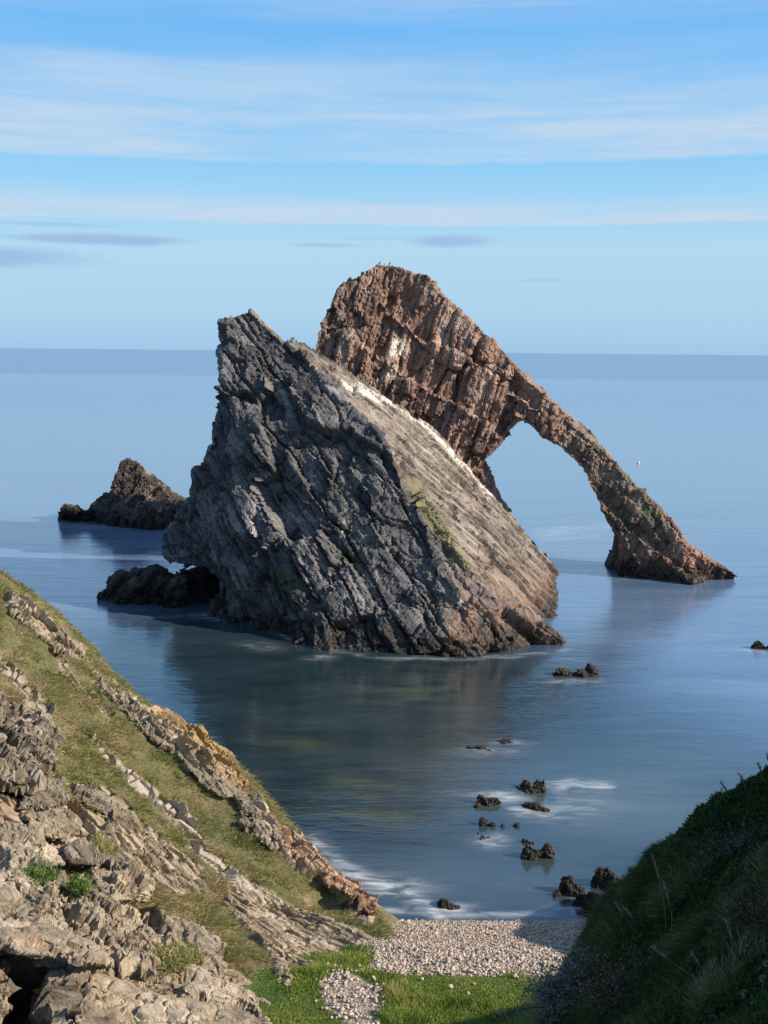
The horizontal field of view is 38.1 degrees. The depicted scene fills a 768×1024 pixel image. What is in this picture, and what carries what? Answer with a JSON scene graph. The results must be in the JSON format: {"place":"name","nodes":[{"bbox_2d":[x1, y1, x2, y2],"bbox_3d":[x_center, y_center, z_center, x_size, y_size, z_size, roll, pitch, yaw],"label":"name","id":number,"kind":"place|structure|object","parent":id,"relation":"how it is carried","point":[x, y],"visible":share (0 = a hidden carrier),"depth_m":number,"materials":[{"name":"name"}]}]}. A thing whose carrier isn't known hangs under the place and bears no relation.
{"place":"outdoors","nodes":[
{"label":"outdoors","id":0,"kind":"place"},
{"bbox_2d":[0,567,398,1023],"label":"hillside","id":1,"kind":"structure","parent":0,"point":[278,924],"depth_m":24.28,"materials":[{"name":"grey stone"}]},
{"bbox_2d":[0,956,20,1018],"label":"rock outcrop","id":2,"kind":"object","parent":1,"relation":"on","point":[8,987],"visible":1,"depth_m":15.79,"materials":[{"name":"beige stone"}]},
{"bbox_2d":[0,873,50,924],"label":"rock outcrop","id":3,"kind":"object","parent":1,"relation":"on","point":[15,905],"visible":0.45,"depth_m":17.31,"materials":[{"name":"beige stone"}]},
{"bbox_2d":[0,821,51,893],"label":"rock outcrop","id":4,"kind":"object","parent":3,"relation":"on","point":[20,843],"visible":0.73,"depth_m":18.69,"materials":[{"name":"beige stone"}]},
{"bbox_2d":[20,855,66,891],"bbox_3d":[-5.617,5.934,18.242,0.671,0.768,0.883,1,8,0],"label":"plant tuft","id":5,"kind":"object","parent":3,"relation":"on","point":[46,873],"visible":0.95,"depth_m":18.20,"materials":[{"name":"green plant"}]},
{"bbox_2d":[0,689,65,798],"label":"rock outcrop","id":6,"kind":"object","parent":1,"relation":"on","point":[31,742],"visible":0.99,"depth_m":22.78,"materials":[{"name":"grey stone"}]},
{"bbox_2d":[16,777,69,811],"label":"rock outcrop","id":7,"kind":"object","parent":1,"relation":"on","point":[53,794],"visible":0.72,"depth_m":21.93,"materials":[{"name":"grey stone"}]},
{"bbox_2d":[8,598,87,659],"bbox_3d":[-9.292,3.244,30.307,2.546,2.048,2.534,1,8,0],"label":"rock outcrop","id":8,"kind":"object","parent":1,"relation":"on","point":[58,648],"visible":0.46,"depth_m":29.34,"materials":[{"name":"grey stone"}]},
{"bbox_2d":[35,843,66,866],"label":"rock outcrop","id":9,"kind":"object","parent":1,"relation":"on","point":[53,853],"visible":0.56,"depth_m":19.67,"materials":[{"name":"beige stone"}]},
{"bbox_2d":[21,805,82,844],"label":"rock outcrop","id":10,"kind":"object","parent":1,"relation":"on","point":[61,825],"visible":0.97,"depth_m":20.80,"materials":[{"name":"beige stone"}]},
{"bbox_2d":[0,920,115,974],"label":"rock outcrop","id":11,"kind":"object","parent":1,"relation":"on","point":[38,945],"visible":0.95,"depth_m":16.12,"materials":[{"name":"grey stone"}]},
{"bbox_2d":[56,868,69,889],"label":"rock outcrop","id":12,"kind":"object","parent":1,"relation":"on","point":[65,877],"visible":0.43,"depth_m":19.06,"materials":[{"name":"beige stone"}]},
{"bbox_2d":[28,967,104,1023],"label":"rock outcrop","id":13,"kind":"object","parent":1,"relation":"on","point":[57,997],"visible":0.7,"depth_m":15.71,"materials":[{"name":"beige stone"}]},
{"bbox_2d":[64,838,111,866],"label":"rock outcrop","id":14,"kind":"object","parent":1,"relation":"on","point":[82,851],"visible":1,"depth_m":19.95,"materials":[{"name":"grey stone"}]},
{"bbox_2d":[90,829,122,856],"bbox_3d":[-5.240,6.380,20.982,0.804,0.764,1.358,-2,9,-16],"label":"plant tuft","id":15,"kind":"object","parent":14,"relation":"on","point":[106,846],"visible":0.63,"depth_m":20.92,"materials":[{"name":"green plant"}]},
{"bbox_2d":[74,785,124,813],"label":"rock outcrop","id":16,"kind":"object","parent":1,"relation":"on","point":[84,793],"visible":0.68,"depth_m":23.05,"materials":[{"name":"grey stone"}]},
{"bbox_2d":[30,874,179,982],"bbox_3d":[-4.705,6.991,18.534,2.575,2.102,3.818,-3,9,-20],"label":"rock outcrop","id":17,"kind":"object","parent":1,"relation":"on","point":[120,934],"visible":0.65,"depth_m":17.59,"materials":[{"name":"grey stone"}]},
{"bbox_2d":[62,870,98,898],"bbox_3d":[-5.120,6.289,18.738,0.564,0.511,0.666,8,11,44],"label":"plant tuft","id":18,"kind":"object","parent":17,"relation":"on","point":[79,884],"visible":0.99,"depth_m":18.69,"materials":[{"name":"green plant"}]},
{"bbox_2d":[98,821,131,857],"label":"rock outcrop","id":19,"kind":"object","parent":1,"relation":"on","point":[106,828],"visible":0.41,"depth_m":21.57,"materials":[{"name":"beige stone"}]},
{"bbox_2d":[81,856,154,904],"bbox_3d":[-4.867,6.806,20.235,1.260,1.278,2.840,-3,9,-21],"label":"rock outcrop","id":20,"kind":"object","parent":1,"relation":"on","point":[121,880],"visible":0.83,"depth_m":19.70,"materials":[{"name":"beige stone"}]},
{"bbox_2d":[102,799,140,834],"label":"rock outcrop","id":21,"kind":"object","parent":1,"relation":"on","point":[126,817],"visible":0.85,"depth_m":22.85,"materials":[{"name":"grey stone"}]},
{"bbox_2d":[92,671,177,753],"bbox_3d":[-6.546,5.154,28.622,1.379,1.692,4.421,-7,11,-42],"label":"rock outcrop","id":22,"kind":"object","parent":1,"relation":"on","point":[146,728],"visible":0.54,"depth_m":27.75,"materials":[{"name":"grey stone"}]},
{"bbox_2d":[63,963,272,1023],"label":"rock outcrop","id":23,"kind":"object","parent":1,"relation":"on","point":[200,995],"visible":0.72,"depth_m":16.37,"materials":[{"name":"beige stone"}]},
{"bbox_2d":[149,935,208,982],"bbox_3d":[-3.254,7.069,17.648,0.913,0.745,1.267,8,11,41],"label":"plant tuft","id":24,"kind":"object","parent":23,"relation":"on","point":[178,956],"visible":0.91,"depth_m":17.54,"materials":[{"name":"green plant"}]},
{"bbox_2d":[150,704,249,790],"bbox_3d":[-6.484,7.689,37.096,2.756,7.401,20.936,-1,8,-10],"label":"rock outcrop","id":25,"kind":"object","parent":1,"relation":"on","point":[160,710],"visible":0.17,"depth_m":27.43,"materials":[{"name":"brown stone"}]},
{"bbox_2d":[173,919,227,976],"bbox_3d":[-3.302,7.557,19.013,1.043,1.292,3.158,-2,9,-15],"label":"rock outcrop","id":26,"kind":"object","parent":1,"relation":"on","point":[215,964],"visible":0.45,"depth_m":18.59,"materials":[{"name":"grey stone"}]},
{"bbox_2d":[176,751,238,799],"bbox_3d":[-4.492,6.413,27.339,2.722,1.358,1.162,8,11,43],"label":"rock outcrop","id":27,"kind":"object","parent":1,"relation":"on","point":[226,789],"visible":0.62,"depth_m":26.59,"materials":[{"name":"grey stone"}]},
{"bbox_2d":[234,791,265,817],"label":"rock outcrop","id":28,"kind":"object","parent":1,"relation":"on","point":[245,803],"visible":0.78,"depth_m":26.19,"materials":[{"name":"grey stone"}]},
{"bbox_2d":[237,812,284,851],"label":"rock outcrop","id":29,"kind":"object","parent":1,"relation":"on","point":[249,826],"visible":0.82,"depth_m":25.20,"materials":[{"name":"grey stone"}]},
{"bbox_2d":[273,954,293,987],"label":"rock outcrop","id":30,"kind":"object","parent":1,"relation":"on","point":[278,969],"visible":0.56,"depth_m":18.82,"materials":[{"name":"beige stone"}]},
{"bbox_2d":[280,823,366,908],"bbox_3d":[-1.425,8.084,25.102,1.336,1.396,4.059,-7,11,-41],"label":"rock outcrop","id":31,"kind":"object","parent":1,"relation":"on","point":[332,885],"visible":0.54,"depth_m":24.23,"materials":[{"name":"brown stone"}]},
{"bbox_2d":[349,895,381,915],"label":"rock outcrop","id":32,"kind":"object","parent":1,"relation":"on","point":[363,904],"visible":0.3,"depth_m":23.21,"materials":[{"name":"brown stone"}]},
{"bbox_2d":[0,348,767,922],"bbox_3d":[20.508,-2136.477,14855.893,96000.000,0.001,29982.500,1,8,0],"label":"sea","id":33,"kind":"structure","parent":0,"point":[372,772],"depth_m":43.93,"materials":[{"name":"liquid"}]},
{"bbox_2d":[58,458,185,529],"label":"rocky islet","id":34,"kind":"object","parent":33,"relation":"in","point":[138,496],"visible":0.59,"depth_m":76.17,"materials":[{"name":"grey stone"}]},
{"bbox_2d":[96,564,218,607],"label":"rocky islet","id":35,"kind":"object","parent":33,"relation":"in","point":[157,584],"visible":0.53,"depth_m":52.93,"materials":[{"name":"black stone"}]},
{"bbox_2d":[161,264,736,657],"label":"sea stack","id":36,"kind":"object","parent":33,"relation":"in","point":[344,492],"visible":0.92,"depth_m":50.68,"materials":[{"name":"grey stone"}]},
{"bbox_2d":[437,898,460,909],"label":"sea rock","id":37,"kind":"object","parent":33,"relation":"in","point":[443,903],"visible":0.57,"depth_m":24.23,"materials":[{"name":"grey stone"}]},
{"bbox_2d":[466,745,490,750],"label":"sea rock","id":38,"kind":"object","parent":33,"relation":"in","point":[480,747],"visible":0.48,"depth_m":33.97,"materials":[{"name":"grey stone"}]},
{"bbox_2d":[477,832,489,839],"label":"sea rock","id":39,"kind":"object","parent":33,"relation":"in","point":[482,837],"visible":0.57,"depth_m":27.67,"materials":[{"name":"grey stone"}]},
{"bbox_2d":[473,794,501,807],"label":"sea rock","id":40,"kind":"object","parent":33,"relation":"in","point":[482,800],"visible":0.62,"depth_m":29.71,"materials":[{"name":"grey stone"}]},
{"bbox_2d":[479,817,496,826],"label":"sea rock","id":41,"kind":"object","parent":33,"relation":"in","point":[483,821],"visible":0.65,"depth_m":28.43,"materials":[{"name":"grey stone"}]},
{"bbox_2d":[496,738,512,743],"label":"sea rock","id":42,"kind":"object","parent":33,"relation":"in","point":[505,741],"visible":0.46,"depth_m":34.56,"materials":[{"name":"grey stone"}]},
{"bbox_2d":[513,822,519,827],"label":"sea rock","id":43,"kind":"object","parent":33,"relation":"in","point":[517,824],"visible":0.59,"depth_m":28.40,"materials":[{"name":"black stone"}]},
{"bbox_2d":[521,838,534,843],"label":"sea rock","id":44,"kind":"object","parent":33,"relation":"in","point":[525,841],"visible":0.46,"depth_m":27.47,"materials":[{"name":"black stone"}]},
{"bbox_2d":[516,779,546,792],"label":"sea rock","id":45,"kind":"object","parent":33,"relation":"in","point":[539,786],"visible":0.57,"depth_m":30.64,"materials":[{"name":"grey stone"}]},
{"bbox_2d":[521,802,549,811],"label":"sea rock","id":46,"kind":"object","parent":33,"relation":"in","point":[536,806],"visible":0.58,"depth_m":29.50,"materials":[{"name":"grey stone"}]},
{"bbox_2d":[520,842,554,860],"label":"sea rock","id":47,"kind":"object","parent":33,"relation":"in","point":[546,851],"visible":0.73,"depth_m":26.59,"materials":[{"name":"black stone"}]},
{"bbox_2d":[552,875,584,897],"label":"sea rock","id":48,"kind":"object","parent":33,"relation":"in","point":[568,887],"visible":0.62,"depth_m":24.84,"materials":[{"name":"grey stone"}]},
{"bbox_2d":[552,663,598,676],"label":"sea rock","id":49,"kind":"object","parent":33,"relation":"in","point":[590,670],"visible":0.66,"depth_m":41.71,"materials":[{"name":"grey stone"}]},
{"bbox_2d":[571,891,599,912],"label":"sea rock","id":50,"kind":"object","parent":33,"relation":"in","point":[583,900],"visible":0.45,"depth_m":24.22,"materials":[{"name":"grey stone"}]},
{"bbox_2d":[590,866,619,889],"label":"sea rock","id":51,"kind":"object","parent":33,"relation":"in","point":[603,875],"visible":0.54,"depth_m":25.18,"materials":[{"name":"grey stone"}]},
{"bbox_2d":[750,640,767,649],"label":"sea rock","id":52,"kind":"object","parent":33,"relation":"in","point":[757,644],"visible":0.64,"depth_m":45.80,"materials":[{"name":"black stone"}]},
{"bbox_2d":[0,0,767,354],"label":"sky","id":53,"kind":"structure","parent":0,"point":[574,176],"materials":[{"name":"blue"}]},
{"bbox_2d":[241,920,585,1023],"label":"beach","id":54,"kind":"structure","parent":0,"point":[366,1007],"depth_m":18.18,"materials":[{"name":"grey gravel"}]},
{"bbox_2d":[337,941,380,955],"bbox_3d":[-0.438,8.251,20.591,0.938,0.666,1.010,1,8,0],"label":"plant tuft","id":55,"kind":"object","parent":54,"relation":"on","point":[356,948],"visible":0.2,"depth_m":20.70,"materials":[{"name":"green plant"}]},
{"bbox_2d":[258,949,541,1023],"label":"valley grass","id":56,"kind":"structure","parent":54,"relation":"on","point":[406,1013],"depth_m":17.89,"materials":[{"name":"green plant"}]},
{"bbox_2d":[347,917,586,977],"bbox_3d":[2.386,8.287,21.343,6.966,1.737,4.967,1,8,0],"label":"shingle","id":57,"kind":"object","parent":54,"relation":"on","point":[476,952],"visible":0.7,"depth_m":20.95,"materials":[{"name":"grey gravel"}]},
{"bbox_2d":[515,764,767,1023],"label":"grassy bank","id":58,"kind":"structure","parent":0,"point":[708,835],"depth_m":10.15,"materials":[{"name":"green plant"}]},
{"bbox_2d":[487,941,596,1023],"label":"shrub","id":59,"kind":"object","parent":58,"relation":"on","point":[557,993],"visible":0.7,"depth_m":10.27,"materials":[{"name":"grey plant"}]},
{"bbox_2d":[560,937,661,1019],"bbox_3d":[2.025,3.845,9.214,1.073,0.730,0.801,2,8,13],"label":"shrub","id":60,"kind":"object","parent":58,"relation":"on","point":[613,994],"visible":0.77,"depth_m":9.25,"materials":[{"name":"green plant"}]},
{"bbox_2d":[614,901,628,923],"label":"grass stalk","id":61,"kind":"object","parent":58,"relation":"on","point":[616,903],"depth_m":11.21,"materials":[{"name":"green plant"}]},
{"bbox_2d":[623,906,636,925],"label":"grass stalk","id":62,"kind":"object","parent":58,"relation":"on","point":[627,910],"depth_m":10.31,"materials":[{"name":"green plant"}]},
{"bbox_2d":[651,854,665,925],"bbox_3d":[2.416,3.325,9.672,0.252,0.782,0.063,-5,10,-36],"label":"grass stalk","id":63,"kind":"object","parent":58,"relation":"on","point":[654,861],"depth_m":9.59,"materials":[{"name":"green plant"}]},
{"bbox_2d":[662,880,671,929],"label":"grass stalk","id":64,"kind":"object","parent":58,"relation":"on","point":[664,885],"depth_m":9.43,"materials":[{"name":"green plant"}]},
{"bbox_2d":[650,944,691,975],"bbox_3d":[2.036,3.163,7.808,0.410,0.342,0.064,-3,9,-21],"label":"grass stalk","id":65,"kind":"object","parent":58,"relation":"on","point":[656,949],"depth_m":7.75,"materials":[{"name":"green plant"}]},
{"bbox_2d":[691,949,703,974],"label":"grass stalk","id":66,"kind":"object","parent":58,"relation":"on","point":[692,954],"depth_m":7.55,"materials":[{"name":"green plant"}]},
{"bbox_2d":[720,780,728,798],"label":"grass stalk","id":67,"kind":"object","parent":58,"relation":"on","point":[723,785],"depth_m":10.33,"materials":[{"name":"green plant"}]},
{"bbox_2d":[690,813,766,875],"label":"shrub","id":68,"kind":"object","parent":58,"relation":"on","point":[736,853],"visible":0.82,"depth_m":9.46,"materials":[{"name":"green plant"}]},
{"bbox_2d":[723,918,733,967],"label":"grass stalk","id":69,"kind":"object","parent":58,"relation":"on","point":[727,924],"depth_m":7.10,"materials":[{"name":"green plant"}]},
{"bbox_2d":[704,857,767,946],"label":"shrub","id":70,"kind":"object","parent":58,"relation":"on","point":[752,923],"visible":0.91,"depth_m":7.48,"materials":[{"name":"green plant"}]},
{"bbox_2d":[759,975,765,992],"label":"dry flower","id":71,"kind":"object","parent":58,"relation":"on","point":[760,979],"visible":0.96,"depth_m":6.28,"materials":[{"name":"grey plant"}]}
]}

